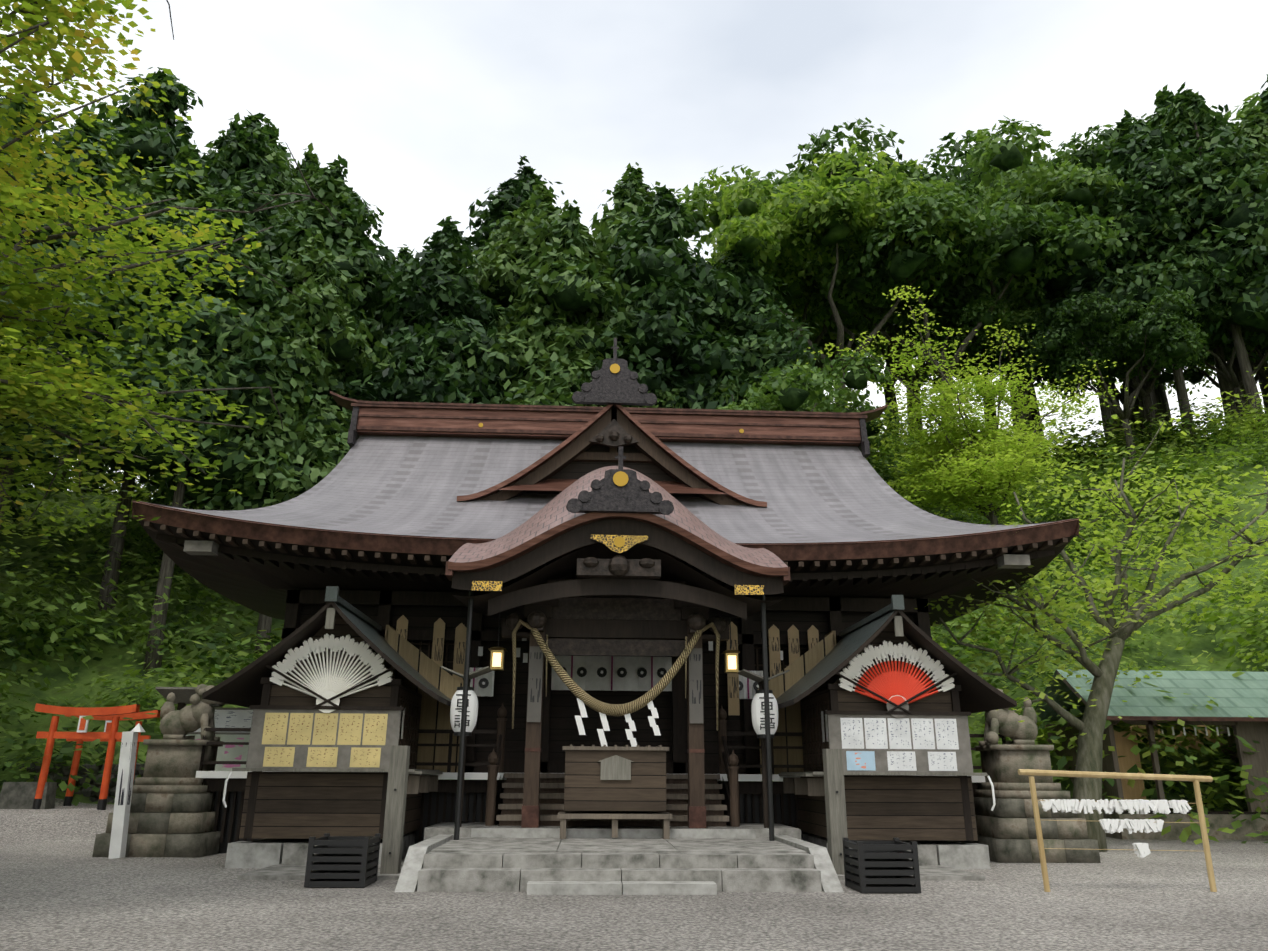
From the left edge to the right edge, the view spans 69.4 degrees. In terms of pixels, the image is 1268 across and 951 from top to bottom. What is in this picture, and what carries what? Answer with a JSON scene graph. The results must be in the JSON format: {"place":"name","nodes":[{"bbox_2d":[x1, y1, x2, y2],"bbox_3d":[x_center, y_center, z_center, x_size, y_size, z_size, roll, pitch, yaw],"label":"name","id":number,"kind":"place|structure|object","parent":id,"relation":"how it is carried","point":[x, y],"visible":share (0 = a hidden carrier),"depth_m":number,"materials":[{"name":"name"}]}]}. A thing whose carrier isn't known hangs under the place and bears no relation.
{"place":"outdoors","nodes":[
{"label":"outdoors","id":0,"kind":"place"},
{"bbox_2d":[0,431,1267,950],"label":"hillside terrain","id":1,"kind":"structure","parent":0,"point":[62,887],"depth_m":11.95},
{"bbox_2d":[0,74,54,169],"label":"tree","id":2,"kind":"object","parent":1,"relation":"on","point":[20,107],"visible":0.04,"depth_m":49.92,"materials":[{"name":"green plant"}]},
{"bbox_2d":[0,782,56,808],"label":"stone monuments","id":3,"kind":"object","parent":1,"relation":"on","point":[17,795],"visible":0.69,"depth_m":23.46,"materials":[{"name":"stone"}]},
{"bbox_2d":[0,643,108,755],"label":"bush","id":4,"kind":"object","parent":1,"relation":"on","point":[6,707],"visible":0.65,"depth_m":27.64,"materials":[{"name":"green plant"}]},
{"bbox_2d":[0,722,119,782],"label":"bush","id":5,"kind":"object","parent":1,"relation":"on","point":[88,780],"visible":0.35,"depth_m":26.50,"materials":[{"name":"green plant"}]},
{"bbox_2d":[0,577,129,684],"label":"bush","id":6,"kind":"object","parent":1,"relation":"on","point":[9,651],"visible":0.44,"depth_m":30.96,"materials":[{"name":"green plant"}]},
{"bbox_2d":[0,561,139,648],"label":"bush","id":7,"kind":"object","parent":1,"relation":"on","point":[32,587],"visible":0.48,"depth_m":32.22,"materials":[{"name":"green plant"}]},
{"bbox_2d":[10,762,144,802],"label":"bush","id":8,"kind":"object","parent":1,"relation":"on","point":[63,770],"visible":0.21,"depth_m":27.07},
{"bbox_2d":[0,106,156,528],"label":"tree","id":9,"kind":"object","parent":1,"relation":"on","point":[85,147],"visible":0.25,"depth_m":35.42,"materials":[{"name":"green plant"}]},
{"bbox_2d":[0,700,162,805],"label":"bush","id":10,"kind":"object","parent":1,"relation":"on","point":[67,748],"visible":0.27,"depth_m":25.83,"materials":[{"name":"green plant"}]},
{"bbox_2d":[32,703,139,809],"bbox_3d":[-14.434,7.310,23.805,2.590,2.671,0.210,1,-18,-3],"label":"torii","id":11,"kind":"object","parent":1,"relation":"on","point":[53,734],"visible":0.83,"depth_m":23.93,"materials":[{"name":"red"}]},
{"bbox_2d":[0,586,187,660],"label":"bush","id":12,"kind":"object","parent":1,"relation":"on","point":[100,630],"visible":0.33,"depth_m":32.00,"materials":[{"name":"green plant"}]},
{"bbox_2d":[0,541,189,686],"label":"bush","id":13,"kind":"object","parent":1,"relation":"on","point":[54,636],"visible":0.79,"depth_m":31.20,"materials":[{"name":"green plant"}]},
{"bbox_2d":[0,521,195,592],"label":"bush","id":14,"kind":"object","parent":1,"relation":"on","point":[47,563],"visible":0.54,"depth_m":35.85,"materials":[{"name":"green plant"}]},
{"bbox_2d":[63,710,160,805],"bbox_3d":[-15.050,8.040,26.063,2.590,2.671,0.210,1,-18,-3],"label":"torii","id":15,"kind":"object","parent":1,"relation":"on","point":[68,799],"visible":0.44,"depth_m":26.20,"materials":[{"name":"red"}]},
{"bbox_2d":[20,515,215,602],"bbox_3d":[-19.785,3.993,36.803,8.053,4.022,8.789,1,-18,-2],"label":"bush","id":16,"kind":"object","parent":1,"relation":"on","point":[148,561],"visible":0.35,"depth_m":35.75,"materials":[{"name":"green plant"}]},
{"bbox_2d":[108,723,144,858],"bbox_3d":[-9.387,5.784,16.875,0.337,2.354,0.200,1,-18,-3],"label":"signpost","id":17,"kind":"object","parent":1,"relation":"on","point":[122,806],"visible":0.96,"depth_m":16.79,"materials":[{"name":"white paint"}]},
{"bbox_2d":[40,67,216,492],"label":"tree","id":18,"kind":"object","parent":1,"relation":"on","point":[147,136],"visible":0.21,"depth_m":52.68,"materials":[{"name":"green plant"}]},
{"bbox_2d":[54,660,216,723],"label":"bush","id":19,"kind":"object","parent":1,"relation":"on","point":[130,691],"visible":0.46,"depth_m":30.07,"materials":[{"name":"green plant"}]},
{"bbox_2d":[92,684,224,856],"bbox_3d":[-8.941,5.729,18.073,1.885,3.184,1.900,1,-18,-3],"label":"komainu","id":20,"kind":"object","parent":1,"relation":"on","point":[170,807],"visible":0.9,"depth_m":17.33,"materials":[{"name":"stone"}]},
{"bbox_2d":[57,633,274,734],"bbox_3d":[-15.719,7.803,30.734,8.867,4.708,6.625,-16,-24,40],"label":"bush","id":21,"kind":"object","parent":1,"relation":"on","point":[161,701],"visible":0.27,"depth_m":29.81,"materials":[{"name":"green plant"}]},
{"bbox_2d":[56,145,284,611],"bbox_3d":[-20.586,-4.008,38.686,10.872,22.844,12.114,12,-21,-31],"label":"tree","id":22,"kind":"object","parent":1,"relation":"on","point":[185,187],"visible":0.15,"depth_m":38.66,"materials":[{"name":"green plant"}]},
{"bbox_2d":[98,606,250,671],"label":"bush","id":23,"kind":"object","parent":1,"relation":"on","point":[172,645],"visible":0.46,"depth_m":32.89,"materials":[{"name":"green plant"}]},
{"bbox_2d":[106,556,258,634],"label":"bush","id":24,"kind":"object","parent":1,"relation":"on","point":[216,603],"visible":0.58,"depth_m":34.94,"materials":[{"name":"green plant"}]},
{"bbox_2d":[41,188,332,672],"bbox_3d":[-17.717,-1.902,35.470,11.477,21.641,10.300,-1,-18,4],"label":"tree","id":25,"kind":"object","parent":1,"relation":"on","point":[224,327],"visible":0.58,"depth_m":34.47,"materials":[{"name":"green plant"}]},
{"bbox_2d":[155,687,252,770],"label":"wall","id":26,"kind":"structure","parent":1,"relation":"on","point":[232,717],"depth_m":20.97,"materials":[{"name":"grey wood"}]},
{"bbox_2d":[140,589,283,683],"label":"bush","id":27,"kind":"object","parent":1,"relation":"on","point":[212,644],"visible":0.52,"depth_m":32.06,"materials":[{"name":"green plant"}]},
{"bbox_2d":[185,110,306,506],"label":"tree","id":28,"kind":"object","parent":1,"relation":"on","point":[248,165],"visible":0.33,"depth_m":49.64,"materials":[{"name":"green plant"}]},
{"bbox_2d":[181,231,397,653],"bbox_3d":[-13.585,-1.115,37.783,9.167,20.210,9.846,-5,-19,15],"label":"tree","id":29,"kind":"object","parent":1,"relation":"on","point":[320,440],"visible":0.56,"depth_m":36.28,"materials":[{"name":"green plant"}]},
{"bbox_2d":[202,586,451,867],"bbox_3d":[-5.334,4.664,16.933,3.900,4.560,3.725,1,-18,-3],"label":"booth","id":30,"kind":"object","parent":1,"relation":"on","point":[328,698],"visible":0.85,"depth_m":15.63,"materials":[{"name":"wood"}]},
{"bbox_2d":[285,143,374,320],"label":"tree","id":31,"kind":"object","parent":1,"relation":"on","point":[309,164],"visible":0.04,"depth_m":61.62,"materials":[{"name":"green plant"}]},
{"bbox_2d":[254,154,410,415],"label":"tree","id":32,"kind":"object","parent":1,"relation":"on","point":[351,245],"visible":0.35,"depth_m":44.52,"materials":[{"name":"green plant"}]},
{"bbox_2d":[304,833,380,886],"bbox_3d":[-4.101,5.426,12.946,0.810,0.640,0.810,1,-18,-3],"label":"crate stack","id":33,"kind":"object","parent":1,"relation":"on","point":[340,861],"visible":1,"depth_m":12.61,"materials":[{"name":"black"}]},
{"bbox_2d":[380,745,409,873],"bbox_3d":[-3.663,5.135,14.047,0.260,1.900,0.270,1,-18,-3],"label":"weathered post","id":34,"kind":"object","parent":1,"relation":"on","point":[393,833],"visible":0.92,"depth_m":13.96,"materials":[{"name":"grey wood"}]},
{"bbox_2d":[329,216,519,450],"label":"tree","id":35,"kind":"object","parent":1,"relation":"on","point":[444,306],"visible":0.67,"depth_m":41.83,"materials":[{"name":"green plant"}]},
{"bbox_2d":[441,666,491,826],"bbox_3d":[-3.061,5.115,16.279,0.856,3.324,0.860,1,-18,-3],"label":"paper lantern","id":36,"kind":"object","parent":1,"relation":"on","point":[456,711],"visible":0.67,"depth_m":16.30,"materials":[{"name":"white paper"}]},
{"bbox_2d":[400,156,616,377],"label":"tree","id":37,"kind":"object","parent":1,"relation":"on","point":[513,194],"visible":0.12,"depth_m":55.03,"materials":[{"name":"green plant"}]},
{"bbox_2d":[403,185,628,406],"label":"tree","id":38,"kind":"object","parent":1,"relation":"on","point":[517,244],"visible":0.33,"depth_m":45.70,"materials":[{"name":"green plant"}]},
{"bbox_2d":[489,199,645,407],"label":"tree","id":39,"kind":"object","parent":1,"relation":"on","point":[564,276],"visible":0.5,"depth_m":43.72,"materials":[{"name":"green plant"}]},
{"bbox_2d":[132,391,1078,625],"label":"roof trim","id":40,"kind":"structure","parent":1,"relation":"on","point":[261,567],"depth_m":19.75,"materials":[{"name":"wood"}]},
{"bbox_2d":[237,822,984,894],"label":"stone steps","id":41,"kind":"structure","parent":1,"relation":"on","point":[600,860],"depth_m":12.77,"materials":[{"name":"stone"}]},
{"bbox_2d":[195,589,1005,852],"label":"shrine building","id":42,"kind":"structure","parent":41,"relation":"on","point":[494,773],"depth_m":19.78,"materials":[{"name":"wood"}]},
{"bbox_2d":[383,625,462,771],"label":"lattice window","id":43,"kind":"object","parent":42,"relation":"attached to","point":[434,713],"visible":0.32,"depth_m":18.83,"materials":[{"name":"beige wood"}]},
{"bbox_2d":[135,435,1075,598],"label":"hall roof","id":44,"kind":"structure","parent":42,"relation":"on","point":[407,485],"depth_m":22.51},
{"bbox_2d":[457,338,766,507],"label":"roof gable","id":45,"kind":"structure","parent":44,"relation":"on","point":[601,436],"depth_m":22.79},
{"bbox_2d":[396,613,818,714],"bbox_3d":[-0.175,4.605,19.390,12.019,3.250,4.295,1,-18,-3],"label":"hall dressing","id":46,"kind":"object","parent":42,"relation":"attached to","point":[620,673],"visible":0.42,"depth_m":19.81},
{"bbox_2d":[757,631,837,773],"bbox_3d":[3.431,4.954,19.748,1.730,3.050,1.200,1,-18,-3],"label":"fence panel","id":47,"kind":"object","parent":42,"relation":"attached to","point":[799,668],"visible":0.36,"depth_m":19.16,"materials":[{"name":"beige wood"}]},
{"bbox_2d":[558,744,671,838],"bbox_3d":[-0.339,5.544,16.100,1.950,1.530,0.900,1,-18,-3],"label":"offering box","id":48,"kind":"object","parent":41,"relation":"on","point":[609,778],"visible":0.96,"depth_m":15.76,"materials":[{"name":"brown wood"}]},
{"bbox_2d":[445,466,789,840],"bbox_3d":[-0.403,3.015,18.707,6.040,7.950,6.000,1,-18,-3],"label":"entrance porch","id":49,"kind":"object","parent":41,"relation":"on","point":[618,604],"visible":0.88,"depth_m":16.44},
{"bbox_2d":[512,620,719,746],"bbox_3d":[-0.323,3.759,16.566,3.859,2.266,0.292,1,-18,-3],"label":"shimenawa rope","id":50,"kind":"object","parent":49,"relation":"attached to","point":[603,709],"visible":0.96,"depth_m":16.43,"materials":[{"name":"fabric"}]},
{"bbox_2d":[566,446,673,514],"bbox_3d":[-0.242,0.091,16.446,1.924,1.284,0.195,1,-18,-3],"label":"roof ornament","id":51,"kind":"object","parent":49,"relation":"on","point":[620,489],"visible":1,"depth_m":16.28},
{"bbox_2d":[588,162,708,333],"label":"tree","id":52,"kind":"object","parent":1,"relation":"on","point":[630,192],"visible":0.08,"depth_m":57.81,"materials":[{"name":"green plant"}]},
{"bbox_2d":[581,184,807,408],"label":"tree","id":53,"kind":"object","parent":1,"relation":"on","point":[669,328],"visible":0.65,"depth_m":44.29,"materials":[{"name":"green plant"}]},
{"bbox_2d":[679,232,841,411],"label":"tree","id":54,"kind":"object","parent":1,"relation":"on","point":[763,331],"visible":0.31,"depth_m":45.52,"materials":[{"name":"green plant"}]},
{"bbox_2d":[738,669,789,827],"bbox_3d":[2.372,5.227,16.521,0.856,3.324,0.860,1,-18,-3],"label":"lantern post","id":55,"kind":"object","parent":1,"relation":"on","point":[758,713],"visible":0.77,"depth_m":16.54,"materials":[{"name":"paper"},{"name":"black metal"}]},
{"bbox_2d":[641,346,915,489],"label":"tree","id":56,"kind":"object","parent":1,"relation":"on","point":[791,397],"visible":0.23,"depth_m":40.05,"materials":[{"name":"green plant"}]},
{"bbox_2d":[673,151,942,407],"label":"tree","id":57,"kind":"object","parent":1,"relation":"on","point":[701,194],"visible":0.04,"depth_m":65.86,"materials":[{"name":"green plant"}]},
{"bbox_2d":[712,169,916,386],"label":"tree","id":58,"kind":"object","parent":1,"relation":"on","point":[819,340],"visible":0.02,"depth_m":59.97,"materials":[{"name":"green plant"}]},
{"bbox_2d":[696,144,966,406],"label":"tree","id":59,"kind":"object","parent":1,"relation":"on","point":[830,215],"visible":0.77,"depth_m":50.04,"materials":[{"name":"green plant"}]},
{"bbox_2d":[822,749,847,874],"bbox_3d":[3.169,5.275,14.351,0.260,1.900,0.270,1,-18,-3],"label":"weathered post","id":60,"kind":"object","parent":1,"relation":"on","point":[835,804],"visible":0.9,"depth_m":14.30,"materials":[{"name":"grey wood"}]},
{"bbox_2d":[791,171,924,448],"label":"tree","id":61,"kind":"object","parent":1,"relation":"on","point":[889,346],"visible":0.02,"depth_m":63.51,"materials":[{"name":"green plant"}]},
{"bbox_2d":[842,837,920,892],"bbox_3d":[3.420,5.395,12.709,0.810,0.640,0.810,1,-18,-3],"label":"crate stack","id":62,"kind":"object","parent":1,"relation":"on","point":[877,866],"visible":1,"depth_m":12.38,"materials":[{"name":"black"}]},
{"bbox_2d":[776,595,1016,869],"bbox_3d":[4.595,4.868,17.375,3.900,4.560,3.725,1,-18,-3],"label":"booth","id":63,"kind":"object","parent":1,"relation":"on","point":[895,704],"visible":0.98,"depth_m":16.11,"materials":[{"name":"wood"}]},
{"bbox_2d":[785,117,1030,441],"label":"tree","id":64,"kind":"object","parent":1,"relation":"on","point":[818,142],"visible":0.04,"depth_m":67.01,"materials":[{"name":"green plant"}]},
{"bbox_2d":[804,178,1127,449],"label":"tree","id":65,"kind":"object","parent":1,"relation":"on","point":[1019,245],"visible":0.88,"depth_m":49.53,"materials":[{"name":"green plant"}]},
{"bbox_2d":[797,285,1134,523],"bbox_3d":[14.183,-1.642,38.400,14.173,12.739,8.967,1,-18,-3],"label":"young tree","id":66,"kind":"object","parent":1,"relation":"on","point":[982,466],"visible":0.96,"depth_m":38.63,"materials":[{"name":"green plant"}]},
{"bbox_2d":[918,282,1077,440],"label":"tree","id":67,"kind":"object","parent":1,"relation":"on","point":[1007,314],"visible":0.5,"depth_m":52.10,"materials":[{"name":"green plant"}]},
{"bbox_2d":[933,592,1090,667],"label":"foliage","id":68,"kind":"object","parent":1,"relation":"on","point":[1005,628],"visible":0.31,"depth_m":31.84,"materials":[{"name":"green plant"}]},
{"bbox_2d":[937,615,1101,707],"bbox_3d":[11.269,6.672,29.543,8.795,4.038,8.345,14,-22,-35],"label":"foliage","id":69,"kind":"object","parent":1,"relation":"on","point":[991,669],"visible":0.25,"depth_m":28.62,"materials":[{"name":"green plant"}]},
{"bbox_2d":[901,114,1152,435],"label":"tree","id":70,"kind":"object","parent":1,"relation":"on","point":[942,169],"depth_m":69.55,"materials":[{"name":"green plant"}]},
{"bbox_2d":[931,590,1124,660],"bbox_3d":[13.288,5.697,33.038,8.377,3.587,7.948,4,-18,-10],"label":"foliage","id":71,"kind":"object","parent":1,"relation":"on","point":[1000,633],"visible":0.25,"depth_m":32.01,"materials":[{"name":"green plant"}]},
{"bbox_2d":[960,688,1100,862],"bbox_3d":[7.529,5.821,18.044,1.885,3.184,1.900,1,-18,-3],"label":"guardian lion statue","id":72,"kind":"object","parent":1,"relation":"on","point":[1006,830],"visible":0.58,"depth_m":17.29,"materials":[{"name":"stone"}]},
{"bbox_2d":[853,115,1213,439],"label":"tree","id":73,"kind":"object","parent":1,"relation":"on","point":[1006,156],"visible":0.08,"depth_m":51.87,"materials":[{"name":"green plant"}]},
{"bbox_2d":[967,125,1134,441],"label":"tree","id":74,"kind":"object","parent":1,"relation":"on","point":[1088,153],"visible":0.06,"depth_m":54.95,"materials":[{"name":"green plant"}]},
{"bbox_2d":[983,545,1174,629],"bbox_3d":[16.583,4.785,34.581,6.947,3.979,7.810,-2,-18,8],"label":"foliage","id":75,"kind":"object","parent":1,"relation":"on","point":[1099,596],"visible":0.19,"depth_m":33.46,"materials":[{"name":"green plant"}]},
{"bbox_2d":[987,151,1179,451],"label":"tree","id":76,"kind":"object","parent":1,"relation":"on","point":[1064,283],"visible":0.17,"depth_m":51.30,"materials":[{"name":"green plant"}]},
{"bbox_2d":[914,391,1267,851],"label":"tree","id":77,"kind":"object","parent":1,"relation":"on","point":[1133,618],"visible":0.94,"depth_m":21.22,"materials":[{"name":"green plant"}]},
{"bbox_2d":[970,667,1236,782],"bbox_3d":[12.510,7.587,27.085,9.652,3.564,8.585,-2,-18,7],"label":"bush","id":78,"kind":"object","parent":1,"relation":"on","point":[1135,749],"visible":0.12,"depth_m":25.54,"materials":[{"name":"green plant"}]},
{"bbox_2d":[1021,290,1209,464],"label":"tree","id":79,"kind":"object","parent":1,"relation":"on","point":[1169,333],"visible":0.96,"depth_m":47.24,"materials":[{"name":"green plant"}]},
{"bbox_2d":[1018,769,1216,891],"bbox_3d":[6.875,4.972,12.865,2.802,1.603,0.091,1,-18,-3],"label":"paper fortune rack","id":80,"kind":"object","parent":1,"relation":"on","point":[1112,826],"visible":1,"depth_m":12.92,"materials":[{"name":"paper"},{"name":"bamboo"}]},
{"bbox_2d":[972,661,1267,835],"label":"bush","id":81,"kind":"object","parent":1,"relation":"on","point":[1062,763],"visible":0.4,"depth_m":23.89,"materials":[{"name":"green plant"}]},
{"bbox_2d":[1047,436,1205,497],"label":"foliage","id":82,"kind":"object","parent":1,"relation":"on","point":[1167,441],"visible":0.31,"depth_m":44.88,"materials":[{"name":"green plant"}]},
{"bbox_2d":[1031,439,1223,497],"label":"foliage","id":83,"kind":"object","parent":1,"relation":"on","point":[1134,485],"visible":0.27,"depth_m":42.60,"materials":[{"name":"green plant"}]},
{"bbox_2d":[1007,665,1252,803],"bbox_3d":[13.590,7.679,26.127,6.831,3.935,7.680,-10,-21,28],"label":"bush","id":84,"kind":"object","parent":1,"relation":"on","point":[1059,741],"visible":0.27,"depth_m":24.28,"materials":[{"name":"green plant"}]},
{"bbox_2d":[1049,483,1231,573],"bbox_3d":[20.843,2.832,39.331,7.487,3.864,8.418,7,-19,-20],"label":"foliage","id":85,"kind":"object","parent":1,"relation":"on","point":[1188,539],"visible":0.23,"depth_m":38.03,"materials":[{"name":"green plant"}]},
{"bbox_2d":[1059,399,1225,461],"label":"foliage","id":86,"kind":"object","parent":1,"relation":"on","point":[1118,420],"visible":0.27,"depth_m":48.41,"materials":[{"name":"green plant"}]},
{"bbox_2d":[1035,669,1267,839],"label":"shed","id":87,"kind":"structure","parent":1,"relation":"on","point":[1240,699],"depth_m":24.01,"materials":[{"name":"metal"}]},
{"bbox_2d":[1071,109,1267,442],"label":"tree","id":88,"kind":"object","parent":1,"relation":"on","point":[1145,164],"visible":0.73,"depth_m":50.00,"materials":[{"name":"green plant"}]},
{"bbox_2d":[1097,562,1267,636],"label":"foliage","id":89,"kind":"object","parent":1,"relation":"on","point":[1205,609],"visible":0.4,"depth_m":32.02,"materials":[{"name":"green plant"}]},
{"bbox_2d":[1111,444,1259,524],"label":"foliage","id":90,"kind":"object","parent":1,"relation":"on","point":[1202,474],"visible":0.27,"depth_m":39.95,"materials":[{"name":"green plant"}]},
{"bbox_2d":[1129,426,1267,490],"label":"foliage","id":91,"kind":"object","parent":1,"relation":"on","point":[1222,460],"visible":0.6,"depth_m":42.32,"materials":[{"name":"green plant"}]},
{"bbox_2d":[1131,406,1267,458],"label":"bush","id":92,"kind":"object","parent":1,"relation":"on","point":[1212,435],"visible":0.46,"depth_m":46.26,"materials":[{"name":"green plant"}]},
{"bbox_2d":[1140,727,1267,843],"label":"bush","id":93,"kind":"object","parent":1,"relation":"on","point":[1185,834],"visible":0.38,"depth_m":23.38,"materials":[{"name":"green plant"}]},
{"bbox_2d":[1141,84,1266,426],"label":"tree","id":94,"kind":"object","parent":1,"relation":"on","point":[1165,99],"depth_m":55.95,"materials":[{"name":"green plant"}]},
{"bbox_2d":[1142,81,1267,428],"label":"tree","id":95,"kind":"object","parent":1,"relation":"on","point":[1214,207],"visible":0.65,"depth_m":49.01,"materials":[{"name":"green plant"}]},
{"bbox_2d":[1144,270,1267,425],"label":"tree","id":96,"kind":"object","parent":1,"relation":"on","point":[1231,379],"visible":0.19,"depth_m":50.47,"materials":[{"name":"green plant"}]},
{"bbox_2d":[1155,566,1267,659],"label":"foliage","id":97,"kind":"object","parent":1,"relation":"on","point":[1233,622],"visible":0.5,"depth_m":31.49,"materials":[{"name":"green plant"}]},
{"bbox_2d":[1158,350,1267,394],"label":"tree","id":98,"kind":"object","parent":1,"relation":"on","point":[1198,376],"depth_m":62.90,"materials":[{"name":"green plant"}]},
{"bbox_2d":[1162,744,1267,843],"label":"bush","id":99,"kind":"object","parent":1,"relation":"on","point":[1236,824],"visible":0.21,"depth_m":23.40,"materials":[{"name":"green plant"}]},
{"bbox_2d":[1208,107,1267,286],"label":"tree","id":100,"kind":"object","parent":1,"relation":"on","point":[1253,117],"visible":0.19,"depth_m":51.21,"materials":[{"name":"green plant"}]},
{"bbox_2d":[0,0,1267,493],"label":"sky","id":101,"kind":"structure","parent":0,"point":[430,106],"materials":[{"name":"white"}]},
{"label":"ground","id":102,"kind":"structure","parent":0,"visible":0},
{"bbox_2d":[0,0,343,574],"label":"tree","id":103,"kind":"object","parent":102,"relation":"on","point":[20,388],"visible":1,"depth_m":11.50,"materials":[{"name":"green plant"}]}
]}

